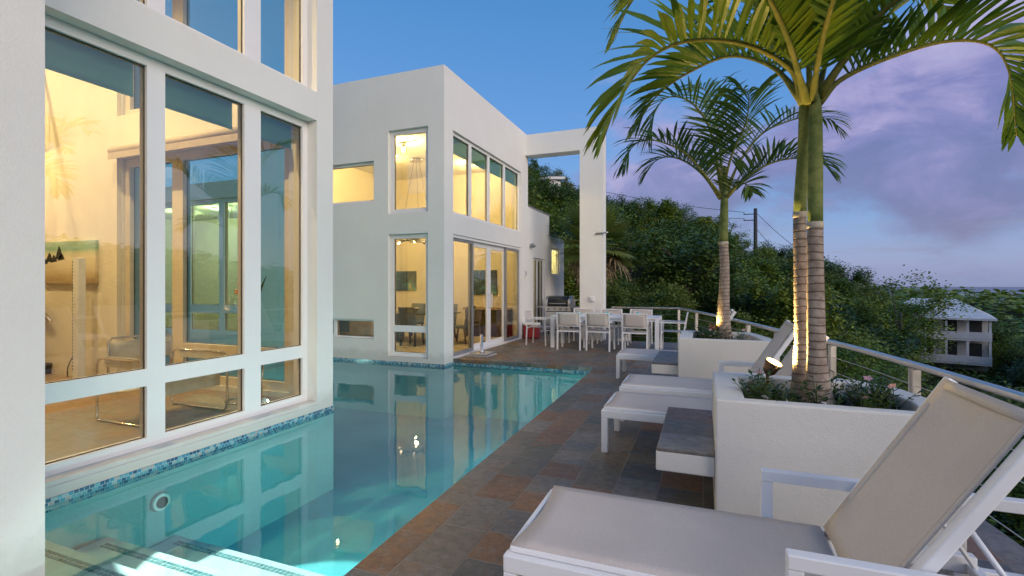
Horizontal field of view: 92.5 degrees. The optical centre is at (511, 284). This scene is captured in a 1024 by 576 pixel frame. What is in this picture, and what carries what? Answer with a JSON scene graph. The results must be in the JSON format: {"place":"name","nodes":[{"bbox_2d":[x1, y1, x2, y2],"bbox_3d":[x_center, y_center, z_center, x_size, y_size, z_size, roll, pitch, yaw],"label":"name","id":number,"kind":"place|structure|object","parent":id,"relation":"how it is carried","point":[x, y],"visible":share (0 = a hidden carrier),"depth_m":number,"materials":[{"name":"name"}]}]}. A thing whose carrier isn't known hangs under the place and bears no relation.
{"place":"outdoors","nodes":[
{"label":"outdoors","id":0,"kind":"place"},
{"bbox_2d":[45,356,585,575],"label":"pool basin","id":1,"kind":"object","parent":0,"point":[379,456],"visible":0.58,"depth_m":5.85,"materials":[{"name":"liquid"}]},
{"bbox_2d":[150,492,169,511],"bbox_3d":[-3.035,1.880,4.241,0.036,0.164,0.164,0,0,21],"label":"pool light","id":2,"kind":"object","parent":1,"relation":"attached to","point":[160,501],"visible":1,"depth_m":4.22,"materials":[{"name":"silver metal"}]},
{"bbox_2d":[45,535,325,575],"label":"pool steps","id":3,"kind":"structure","parent":1,"relation":"on","point":[177,555],"depth_m":3.59,"materials":[{"name":"paint"}]},
{"bbox_2d":[45,357,589,512],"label":"pool waterline tiles","id":4,"kind":"object","parent":1,"relation":"attached to","point":[74,496],"visible":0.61,"depth_m":4.82,"materials":[{"name":"tile"}]},
{"bbox_2d":[165,0,1023,286],"label":"sky","id":5,"kind":"structure","parent":0,"point":[928,185],"materials":[{"name":"blue"}]},
{"bbox_2d":[564,221,1023,544],"bbox_3d":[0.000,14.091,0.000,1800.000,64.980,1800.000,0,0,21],"label":"hillside","id":6,"kind":"structure","parent":0,"point":[1013,313],"depth_m":57.66,"materials":[{"name":"green plant"}]},
{"bbox_2d":[0,0,332,575],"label":"house wing","id":7,"kind":"structure","parent":6,"relation":"on","point":[110,110],"depth_m":5.22,"materials":[{"name":"white paint"}]},
{"bbox_2d":[45,240,98,283],"bbox_3d":[-6.937,-0.350,7.677,1.400,0.660,0.044,0,0,21],"label":"painting","id":8,"kind":"object","parent":7,"relation":"attached to","point":[59,256],"visible":0.84,"depth_m":7.65},
{"bbox_2d":[67,258,85,377],"bbox_3d":[-6.598,0.514,7.345,0.627,1.829,0.220,0,0,21],"label":"floor lamp","id":9,"kind":"object","parent":7,"relation":"on","point":[78,358],"visible":0.92,"depth_m":7.24,"materials":[{"name":"beige paper"}]},
{"bbox_2d":[95,332,227,427],"bbox_3d":[-3.796,0.994,5.353,0.945,0.872,0.805,0,0,21],"label":"lounge chair","id":10,"kind":"object","parent":7,"relation":"on","point":[123,354],"visible":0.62,"depth_m":5.30,"materials":[{"name":"silver metal"}]},
{"bbox_2d":[45,14,307,476],"bbox_3d":[-3.186,-0.290,4.468,0.100,3.429,3.415,0,0,21],"label":"window","id":11,"kind":"structure","parent":7,"relation":"in","point":[152,375],"depth_m":4.49,"materials":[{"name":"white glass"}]},
{"bbox_2d":[125,140,288,391],"bbox_3d":[-4.288,-0.260,6.832,3.250,3.230,0.100,0,0,21],"label":"window","id":12,"kind":"structure","parent":7,"relation":"in","point":[180,161],"depth_m":6.96,"materials":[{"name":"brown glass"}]},
{"bbox_2d":[125,0,288,114],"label":"window","id":13,"kind":"structure","parent":7,"relation":"in","point":[180,8],"depth_m":6.96,"materials":[{"name":"white glass"}]},
{"bbox_2d":[134,0,307,86],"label":"window","id":14,"kind":"structure","parent":7,"relation":"in","point":[249,11],"depth_m":5.34,"materials":[{"name":"white metal"}]},
{"bbox_2d":[165,179,237,344],"bbox_3d":[-8.148,0.005,14.764,7.098,4.950,4.900,0,0,21],"label":"house link","id":15,"kind":"object","parent":6,"relation":"on","point":[213,274],"visible":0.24,"depth_m":14.51,"materials":[{"name":"paint"}]},
{"bbox_2d":[165,197,237,334],"bbox_3d":[-8.737,-0.435,12.493,5.840,3.260,0.100,0,0,21],"label":"window","id":16,"kind":"structure","parent":15,"relation":"in","point":[222,308],"depth_m":11.80,"materials":[{"name":"white glass"}]},
{"bbox_2d":[261,64,605,364],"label":"house block","id":17,"kind":"structure","parent":6,"relation":"on","point":[466,221],"depth_m":10.95,"materials":[{"name":"paint"}]},
{"bbox_2d":[333,320,373,335],"bbox_3d":[-4.045,1.014,11.521,2.100,0.869,0.465,0,0,21],"label":"kitchen shelf","id":18,"kind":"object","parent":17,"relation":"on","point":[360,328],"visible":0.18,"depth_m":11.08,"materials":[{"name":"brown wood"}]},
{"bbox_2d":[333,162,373,204],"bbox_3d":[-3.918,-2.125,10.605,2.390,0.840,0.080,0,0,21],"label":"window","id":19,"kind":"structure","parent":17,"relation":"in","point":[369,163],"depth_m":10.34,"materials":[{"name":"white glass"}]},
{"bbox_2d":[333,319,373,338],"bbox_3d":[-3.918,0.920,10.605,2.390,0.390,0.080,0,0,21],"label":"window","id":20,"kind":"structure","parent":17,"relation":"in","point":[336,321],"depth_m":10.43,"materials":[{"name":"white metal"}]},
{"bbox_2d":[396,271,415,290],"bbox_3d":[-3.282,-0.120,15.132,0.750,0.600,0.038,0,0,21],"label":"picture","id":21,"kind":"object","parent":17,"relation":"attached to","point":[405,280],"visible":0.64,"depth_m":15.11},
{"bbox_2d":[390,233,427,357],"bbox_3d":[-2.041,0.215,9.874,0.920,2.460,0.080,0,0,21],"label":"window","id":22,"kind":"structure","parent":17,"relation":"in","point":[394,328],"depth_m":9.95,"materials":[{"name":"white metal"}]},
{"bbox_2d":[390,127,427,213],"bbox_3d":[-2.041,-2.280,9.874,0.920,1.670,0.080,0,0,21],"label":"window","id":23,"kind":"structure","parent":17,"relation":"in","point":[393,135],"depth_m":9.97,"materials":[{"name":"white metal"}]},
{"bbox_2d":[398,307,424,346],"bbox_3d":[-2.398,1.004,11.747,0.440,0.958,0.548,0,0,17],"label":"indoor chair","id":24,"kind":"object","parent":17,"relation":"on","point":[407,315],"visible":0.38,"depth_m":11.53,"materials":[{"name":"grey fabric"}]},
{"bbox_2d":[453,238,473,355],"bbox_3d":[-1.047,0.246,10.351,0.045,2.404,0.990,0,0,21],"label":"sliding door","id":25,"kind":"structure","parent":17,"relation":"in","point":[471,348],"depth_m":10.75,"materials":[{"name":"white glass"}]},
{"bbox_2d":[468,242,490,348],"bbox_3d":[-0.729,0.246,11.241,0.112,2.404,1.020,0,0,21],"label":"sliding door","id":26,"kind":"structure","parent":17,"relation":"in","point":[476,345],"depth_m":11.54,"materials":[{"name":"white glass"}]},
{"bbox_2d":[474,270,496,294],"bbox_3d":[-0.813,-0.070,14.170,0.800,0.700,0.038,0,0,21],"label":"picture","id":27,"kind":"object","parent":17,"relation":"attached to","point":[479,281],"visible":0.64,"depth_m":14.16},
{"bbox_2d":[453,132,518,231],"bbox_3d":[-0.556,-2.260,11.689,0.080,1.670,3.930,0,0,21],"label":"window","id":28,"kind":"structure","parent":17,"relation":"in","point":[488,157],"depth_m":11.56,"materials":[{"name":"white metal"}]},
{"bbox_2d":[463,307,512,336],"bbox_3d":[-0.658,1.044,13.878,1.400,0.809,0.465,0,0,21],"label":"sideboard","id":29,"kind":"object","parent":17,"relation":"on","point":[479,322],"visible":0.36,"depth_m":13.67,"materials":[{"name":"brown wood"}]},
{"bbox_2d":[489,245,503,344],"bbox_3d":[-0.361,0.246,12.187,0.112,2.404,0.990,0,0,21],"label":"sliding door","id":30,"kind":"structure","parent":17,"relation":"in","point":[496,340],"depth_m":12.40,"materials":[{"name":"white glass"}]},
{"bbox_2d":[504,248,518,340],"bbox_3d":[-0.002,0.246,13.034,0.045,2.404,0.970,0,0,21],"label":"sliding door","id":31,"kind":"structure","parent":17,"relation":"in","point":[506,338],"depth_m":12.61,"materials":[{"name":"white metal"}]},
{"bbox_2d":[534,258,542,331],"bbox_3d":[0.751,0.340,15.043,0.080,2.270,1.130,0,0,21],"label":"rear door","id":32,"kind":"structure","parent":17,"relation":"in","point":[535,260],"depth_m":15.01,"materials":[{"name":"white metal"}]},
{"bbox_2d":[528,180,554,232],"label":"broadleaf tree","id":33,"kind":"object","parent":6,"relation":"on","point":[530,190],"visible":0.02,"depth_m":33.95,"materials":[{"name":"green plant"}]},
{"bbox_2d":[528,168,567,206],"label":"feathery tree","id":34,"kind":"object","parent":6,"relation":"on","point":[550,196],"visible":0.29,"depth_m":58.43,"materials":[{"name":"green plant"}]},
{"bbox_2d":[539,182,579,219],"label":"broadleaf tree","id":35,"kind":"object","parent":6,"relation":"on","point":[568,194],"visible":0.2,"depth_m":58.23,"materials":[{"name":"green plant"}]},
{"bbox_2d":[545,196,631,249],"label":"feathery tree","id":36,"kind":"object","parent":6,"relation":"on","point":[558,216],"visible":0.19,"depth_m":36.32,"materials":[{"name":"green plant"}]},
{"bbox_2d":[553,234,633,304],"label":"broadleaf tree","id":37,"kind":"object","parent":6,"relation":"on","point":[568,283],"visible":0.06,"depth_m":22.96,"materials":[{"name":"green plant"}]},
{"bbox_2d":[554,193,638,288],"bbox_3d":[2.585,0.059,15.750,3.382,6.041,3.184,0,0,21],"label":"fan palm","id":38,"kind":"object","parent":6,"relation":"on","point":[614,229],"visible":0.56,"depth_m":15.34,"materials":[{"name":"green plant"}]},
{"bbox_2d":[564,275,633,306],"bbox_3d":[4.418,1.098,26.578,4.270,4.115,3.937,0,0,5],"label":"bush","id":39,"kind":"object","parent":6,"relation":"on","point":[615,289],"visible":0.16,"depth_m":25.93,"materials":[{"name":"green plant"}]},
{"bbox_2d":[606,271,640,305],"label":"bush","id":40,"kind":"object","parent":6,"relation":"on","point":[628,285],"visible":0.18,"depth_m":28.57,"materials":[{"name":"green plant"}]},
{"bbox_2d":[607,197,646,230],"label":"broadleaf tree","id":41,"kind":"object","parent":6,"relation":"on","point":[631,211],"visible":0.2,"depth_m":59.18,"materials":[{"name":"green plant"}]},
{"bbox_2d":[579,204,688,293],"bbox_3d":[8.568,-1.811,34.050,7.092,7.661,6.350,0,0,20],"label":"feathery tree","id":42,"kind":"object","parent":6,"relation":"on","point":[626,217],"visible":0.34,"depth_m":33.32,"materials":[{"name":"green plant"}]},
{"bbox_2d":[606,291,666,340],"bbox_3d":[5.481,2.320,24.013,4.158,4.191,3.834,0,0,39],"label":"bush","id":43,"kind":"object","parent":6,"relation":"on","point":[618,297],"visible":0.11,"depth_m":24.02,"materials":[{"name":"green plant"}]},
{"bbox_2d":[610,222,675,285],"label":"broadleaf tree","id":44,"kind":"object","parent":6,"relation":"on","point":[641,263],"visible":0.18,"depth_m":38.41,"materials":[{"name":"green plant"}]},
{"bbox_2d":[620,216,695,274],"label":"broadleaf tree","id":45,"kind":"object","parent":6,"relation":"on","point":[685,233],"visible":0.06,"depth_m":44.06,"materials":[{"name":"green plant"}]},
{"bbox_2d":[642,196,682,228],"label":"broadleaf tree","id":46,"kind":"object","parent":6,"relation":"on","point":[667,209],"visible":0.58,"depth_m":62.35,"materials":[{"name":"green plant"}]},
{"bbox_2d":[618,277,707,325],"bbox_3d":[8.416,1.694,28.446,5.394,4.398,5.227,0,0,28],"label":"bush","id":47,"kind":"object","parent":6,"relation":"on","point":[680,296],"visible":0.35,"depth_m":27.56,"materials":[{"name":"green plant"}]},
{"bbox_2d":[632,290,700,342],"bbox_3d":[7.803,2.523,26.141,4.405,4.621,4.778,0,0,6],"label":"bush","id":48,"kind":"object","parent":6,"relation":"on","point":[672,317],"visible":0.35,"depth_m":25.58,"materials":[{"name":"green plant"}]},
{"bbox_2d":[628,215,748,329],"bbox_3d":[11.188,0.082,31.277,7.191,8.844,7.369,0,0,35],"label":"broadleaf tree","id":49,"kind":"object","parent":6,"relation":"on","point":[700,262],"visible":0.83,"depth_m":30.21,"materials":[{"name":"green plant"}]},
{"bbox_2d":[692,216,742,243],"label":"broadleaf tree","id":50,"kind":"object","parent":6,"relation":"on","point":[702,220],"visible":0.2,"depth_m":63.76,"materials":[{"name":"green plant"}]},
{"bbox_2d":[690,261,749,312],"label":"feathery tree","id":51,"kind":"object","parent":6,"relation":"on","point":[699,297],"visible":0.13,"depth_m":33.98,"materials":[{"name":"green plant"}]},
{"bbox_2d":[694,273,778,331],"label":"broadleaf tree","id":52,"kind":"object","parent":6,"relation":"on","point":[737,304],"visible":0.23,"depth_m":30.46,"materials":[{"name":"green plant"}]},
{"bbox_2d":[706,253,770,303],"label":"feathery tree","id":53,"kind":"object","parent":6,"relation":"on","point":[749,271],"visible":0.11,"depth_m":41.21,"materials":[{"name":"green plant"}]},
{"bbox_2d":[692,307,786,359],"bbox_3d":[11.181,3.697,25.235,5.110,5.165,4.712,0,0,-17],"label":"bush","id":54,"kind":"object","parent":6,"relation":"on","point":[743,326],"visible":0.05,"depth_m":25.16,"materials":[{"name":"green plant"}]},
{"bbox_2d":[734,238,780,264],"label":"feathery tree","id":55,"kind":"object","parent":6,"relation":"on","point":[763,248],"visible":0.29,"depth_m":60.19,"materials":[{"name":"green plant"}]},
{"bbox_2d":[729,256,787,291],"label":"broadleaf tree","id":56,"kind":"object","parent":6,"relation":"on","point":[763,265],"visible":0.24,"depth_m":46.67,"materials":[{"name":"green plant"}]},
{"bbox_2d":[564,234,1023,547],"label":"undergrowth","id":57,"kind":"object","parent":6,"relation":"on","point":[975,375],"visible":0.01,"depth_m":45.87,"materials":[{"name":"green plant"}]},
{"bbox_2d":[740,273,853,352],"bbox_3d":[15.893,3.280,28.079,5.228,7.948,5.510,0,0,-1],"label":"broadleaf tree","id":58,"kind":"object","parent":6,"relation":"on","point":[784,298],"visible":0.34,"depth_m":26.85,"materials":[{"name":"green plant"}]},
{"bbox_2d":[739,281,868,356],"bbox_3d":[18.039,3.760,31.172,6.434,8.314,6.593,0,0,-28],"label":"broadleaf tree","id":59,"kind":"object","parent":6,"relation":"on","point":[846,311],"visible":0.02,"depth_m":29.91,"materials":[{"name":"green plant"}]},
{"bbox_2d":[757,248,850,292],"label":"broadleaf tree","id":60,"kind":"object","parent":6,"relation":"on","point":[788,267],"visible":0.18,"depth_m":52.34,"materials":[{"name":"green plant"}]},
{"bbox_2d":[825,277,860,304],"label":"broadleaf tree","id":61,"kind":"object","parent":6,"relation":"on","point":[841,284],"visible":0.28,"depth_m":52.48,"materials":[{"name":"green plant"}]},
{"bbox_2d":[782,314,907,383],"bbox_3d":[18.260,5.162,27.649,6.977,8.397,6.247,0,0,17],"label":"feathery tree","id":62,"kind":"object","parent":6,"relation":"on","point":[853,341],"visible":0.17,"depth_m":26.73,"materials":[{"name":"green plant"}]},
{"bbox_2d":[825,259,876,292],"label":"broadleaf tree","id":63,"kind":"object","parent":6,"relation":"on","point":[859,276],"visible":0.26,"depth_m":62.51,"materials":[{"name":"green plant"}]},
{"bbox_2d":[780,332,925,390],"bbox_3d":[13.898,5.000,21.227,5.093,5.726,6.400,0,0,-35],"label":"broadleaf tree","id":64,"kind":"object","parent":6,"relation":"on","point":[845,355],"visible":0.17,"depth_m":20.42,"materials":[{"name":"green plant"}]},
{"bbox_2d":[843,302,882,341],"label":"broadleaf tree","id":65,"kind":"object","parent":6,"relation":"on","point":[869,319],"visible":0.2,"depth_m":44.95,"materials":[{"name":"green plant"}]},
{"bbox_2d":[846,281,891,314],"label":"broadleaf tree","id":66,"kind":"object","parent":6,"relation":"on","point":[864,291],"visible":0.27,"depth_m":53.64,"materials":[{"name":"green plant"}]},
{"bbox_2d":[837,321,932,397],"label":"broadleaf tree","id":67,"kind":"object","parent":6,"relation":"on","point":[894,364],"visible":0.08,"depth_m":30.45,"materials":[{"name":"green plant"}]},
{"bbox_2d":[840,319,934,386],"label":"broadleaf tree","id":68,"kind":"object","parent":6,"relation":"on","point":[903,347],"visible":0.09,"depth_m":33.35,"materials":[{"name":"green plant"}]},
{"bbox_2d":[871,303,914,334],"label":"broadleaf tree","id":69,"kind":"object","parent":6,"relation":"on","point":[893,312],"visible":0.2,"depth_m":51.03,"materials":[{"name":"green plant"}]},
{"bbox_2d":[844,265,981,382],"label":"feathery tree","id":70,"kind":"object","parent":6,"relation":"on","point":[938,301],"visible":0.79,"depth_m":45.32,"materials":[{"name":"green plant"}]},
{"bbox_2d":[870,314,959,362],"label":"feathery tree","id":71,"kind":"object","parent":6,"relation":"on","point":[917,333],"visible":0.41,"depth_m":42.64,"materials":[{"name":"green plant"}]},
{"bbox_2d":[842,271,1023,387],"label":"woodland","id":72,"kind":"object","parent":6,"relation":"on","point":[1016,299],"visible":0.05,"depth_m":100.31,"materials":[{"name":"green plant"}]},
{"bbox_2d":[904,298,997,371],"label":"veranda house","id":73,"kind":"structure","parent":6,"relation":"on","point":[972,337],"depth_m":56.15,"materials":[{"name":"white paint"}]},
{"bbox_2d":[976,439,1023,542],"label":"broadleaf tree","id":74,"kind":"object","parent":6,"relation":"on","point":[1012,494],"visible":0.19,"depth_m":11.47,"materials":[{"name":"green plant"}]},
{"bbox_2d":[977,313,1023,371],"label":"broadleaf tree","id":75,"kind":"object","parent":6,"relation":"on","point":[999,332],"visible":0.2,"depth_m":57.19,"materials":[{"name":"green plant"}]},
{"bbox_2d":[981,380,1023,408],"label":"broadleaf tree","id":76,"kind":"object","parent":6,"relation":"on","point":[1005,399],"visible":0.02,"depth_m":25.34,"materials":[{"name":"green plant"}]},
{"bbox_2d":[983,333,1023,379],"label":"feathery tree","id":77,"kind":"object","parent":6,"relation":"on","point":[1000,352],"visible":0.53,"depth_m":55.20,"materials":[{"name":"green plant"}]},
{"bbox_2d":[998,340,1023,376],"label":"broadleaf tree","id":78,"kind":"object","parent":6,"relation":"on","point":[1016,353],"visible":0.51,"depth_m":52.48,"materials":[{"name":"green plant"}]},
{"bbox_2d":[999,358,1023,390],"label":"broadleaf tree","id":79,"kind":"object","parent":6,"relation":"on","point":[1019,377],"visible":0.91,"depth_m":44.60,"materials":[{"name":"green plant"}]},
{"bbox_2d":[882,287,1023,303],"bbox_3d":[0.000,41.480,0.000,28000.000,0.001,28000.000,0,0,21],"label":"sea","id":80,"kind":"structure","parent":0,"point":[978,289],"depth_m":5495.54,"materials":[{"name":"blue liquid"}]},
{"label":"terrace base","id":81,"kind":"structure","parent":0,"visible":0},
{"bbox_2d":[344,327,1023,575],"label":"terrace paving","id":82,"kind":"structure","parent":81,"relation":"on","point":[473,521],"depth_m":3.75,"materials":[{"name":"brown tile"}]},
{"bbox_2d":[466,334,496,357],"bbox_3d":[-0.632,1.259,10.226,0.480,0.440,0.520,0,0,21],"label":"umbrella base","id":83,"kind":"object","parent":82,"relation":"on","point":[481,353],"visible":1,"depth_m":10.16,"materials":[{"name":"metal"}]},
{"bbox_2d":[523,322,540,338],"bbox_3d":[0.549,1.264,13.587,0.491,0.428,0.320,0,0,21],"label":"cooler","id":84,"kind":"object","parent":82,"relation":"on","point":[536,333],"visible":0.8,"depth_m":13.45,"materials":[{"name":"red plastic"}]},
{"bbox_2d":[523,309,549,345],"bbox_3d":[0.658,1.049,12.214,0.599,0.861,0.573,0,0,21],"label":"dining chair","id":85,"kind":"object","parent":82,"relation":"on","point":[528,315],"visible":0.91,"depth_m":12.22,"materials":[{"name":"white fabric"}]},
{"bbox_2d":[537,295,579,334],"bbox_3d":[1.434,0.899,14.649,1.320,1.151,0.618,0,0,21],"label":"gas grill","id":86,"kind":"object","parent":82,"relation":"on","point":[553,305],"visible":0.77,"depth_m":14.46,"materials":[{"name":"metal"}]},
{"bbox_2d":[556,312,584,350],"bbox_3d":[1.359,1.049,11.341,0.573,0.861,0.599,0,0,19],"label":"dining chair","id":87,"kind":"object","parent":82,"relation":"on","point":[570,319],"visible":0.98,"depth_m":11.11,"materials":[{"name":"white fabric"}]},
{"bbox_2d":[568,308,593,343],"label":"dining chair","id":88,"kind":"object","parent":82,"relation":"on","point":[583,310],"visible":0.29,"depth_m":12.86,"materials":[{"name":"white fabric"}]},
{"bbox_2d":[585,312,615,351],"bbox_3d":[2.006,1.049,11.132,0.573,0.861,0.599,0,0,24],"label":"dining chair","id":89,"kind":"object","parent":82,"relation":"on","point":[592,320],"visible":0.97,"depth_m":10.92,"materials":[{"name":"white fabric"}]},
{"bbox_2d":[550,313,661,349],"bbox_3d":[2.229,1.103,11.591,2.460,0.751,0.980,0,0,21],"label":"dining table","id":90,"kind":"object","parent":82,"relation":"on","point":[656,319],"visible":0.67,"depth_m":11.48,"materials":[{"name":"white metal"}]},
{"bbox_2d":[596,309,621,344],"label":"dining chair","id":91,"kind":"object","parent":82,"relation":"on","point":[615,311],"visible":0.48,"depth_m":12.59,"materials":[{"name":"white fabric"}]},
{"bbox_2d":[621,313,649,348],"bbox_3d":[2.741,1.049,10.867,0.573,0.861,0.599,0,0,19],"label":"dining chair","id":92,"kind":"object","parent":82,"relation":"on","point":[631,320],"visible":0.84,"depth_m":10.63,"materials":[{"name":"white fabric"}]},
{"bbox_2d":[627,309,652,345],"bbox_3d":[3.163,1.049,12.118,0.573,0.861,0.599,0,0,21],"label":"dining chair","id":93,"kind":"object","parent":82,"relation":"on","point":[644,311],"visible":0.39,"depth_m":12.26,"materials":[{"name":"white metal"}]},
{"bbox_2d":[659,312,688,349],"bbox_3d":[3.636,1.049,10.990,0.599,0.861,0.573,0,0,21],"label":"dining chair","id":94,"kind":"object","parent":82,"relation":"on","point":[663,330],"visible":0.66,"depth_m":10.85,"materials":[{"name":"white metal"}]},
{"bbox_2d":[616,309,735,378],"bbox_3d":[2.729,0.930,7.694,2.058,1.099,0.824,0,0,21],"label":"sun lounger","id":95,"kind":"object","parent":82,"relation":"on","point":[624,354],"visible":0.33,"depth_m":7.72,"materials":[{"name":"white metal"}]},
{"bbox_2d":[601,336,828,452],"bbox_3d":[1.877,0.930,4.292,2.058,1.099,0.824,0,0,21],"label":"sun lounger","id":96,"kind":"object","parent":82,"relation":"on","point":[631,406],"visible":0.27,"depth_m":4.34,"materials":[{"name":"white metal"}]},
{"bbox_2d":[651,330,778,378],"bbox_3d":[2.764,1.085,6.795,1.499,0.790,1.290,0,0,21],"label":"planter","id":97,"kind":"object","parent":82,"relation":"on","point":[694,357],"visible":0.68,"depth_m":6.24,"materials":[{"name":"paint"}]},
{"bbox_2d":[610,70,853,339],"bbox_3d":[3.210,-1.343,6.955,3.380,4.285,2.969,0,0,21],"label":"palm tree","id":98,"kind":"object","parent":97,"relation":"in","point":[724,192],"visible":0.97,"depth_m":6.81,"materials":[{"name":"green plant"}]},
{"bbox_2d":[619,320,837,421],"bbox_3d":[2.248,0.930,5.274,2.058,1.099,0.824,0,0,21],"label":"sun lounger","id":99,"kind":"object","parent":82,"relation":"on","point":[672,386],"visible":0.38,"depth_m":5.27,"materials":[{"name":"white metal"}]},
{"bbox_2d":[503,377,1023,575],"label":"sun lounger","id":100,"kind":"object","parent":82,"relation":"on","point":[948,448],"visible":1,"depth_m":1.94,"materials":[{"name":"beige fabric"}]},
{"bbox_2d":[656,372,966,551],"bbox_3d":[1.847,1.085,3.337,1.580,0.790,1.160,0,0,21],"label":"planter","id":101,"kind":"object","parent":82,"relation":"on","point":[732,441],"visible":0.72,"depth_m":2.86,"materials":[{"name":"paint"}]},
{"bbox_2d":[583,0,878,398],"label":"palm tree","id":102,"kind":"object","parent":101,"relation":"on","point":[697,51],"visible":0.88,"depth_m":3.13,"materials":[{"name":"green plant"}]},
{"bbox_2d":[763,357,782,383],"bbox_3d":[1.893,0.660,3.555,0.129,0.260,0.122,0,0,21],"label":"uplight","id":103,"kind":"object","parent":101,"relation":"on","point":[770,364],"visible":0.86,"depth_m":3.54,"materials":[{"name":"brown metal"}]},
{"bbox_2d":[794,375,829,403],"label":"flowering plant","id":104,"kind":"object","parent":101,"relation":"on","point":[808,393],"visible":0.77,"depth_m":3.04,"materials":[{"name":"green plant"}]},
{"bbox_2d":[842,376,886,406],"bbox_3d":[2.173,0.683,3.050,0.213,0.220,0.222,0,0,-37],"label":"flowering plant","id":105,"kind":"object","parent":101,"relation":"in","point":[857,404],"visible":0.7,"depth_m":3.06,"materials":[{"name":"green plant"}]},
{"bbox_2d":[850,384,902,408],"bbox_3d":[2.150,0.685,2.882,0.210,0.217,0.219,0,0,6],"label":"flowering plant","id":106,"kind":"object","parent":101,"relation":"on","point":[880,401],"visible":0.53,"depth_m":2.89,"materials":[{"name":"green plant"}]},
{"bbox_2d":[745,0,1023,404],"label":"palm tree","id":107,"kind":"object","parent":101,"relation":"in","point":[875,36],"visible":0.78,"depth_m":3.15,"materials":[{"name":"green plant"}]},
{"bbox_2d":[874,376,924,409],"bbox_3d":[2.328,0.675,2.965,0.248,0.239,0.240,0,0,-3],"label":"flowering plant","id":108,"kind":"object","parent":101,"relation":"on","point":[893,397],"visible":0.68,"depth_m":2.94,"materials":[{"name":"green plant"}]},
{"bbox_2d":[610,306,1023,539],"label":"cable railing","id":109,"kind":"object","parent":82,"relation":"on","point":[915,369],"visible":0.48,"depth_m":3.76,"materials":[{"name":"silver metal"}]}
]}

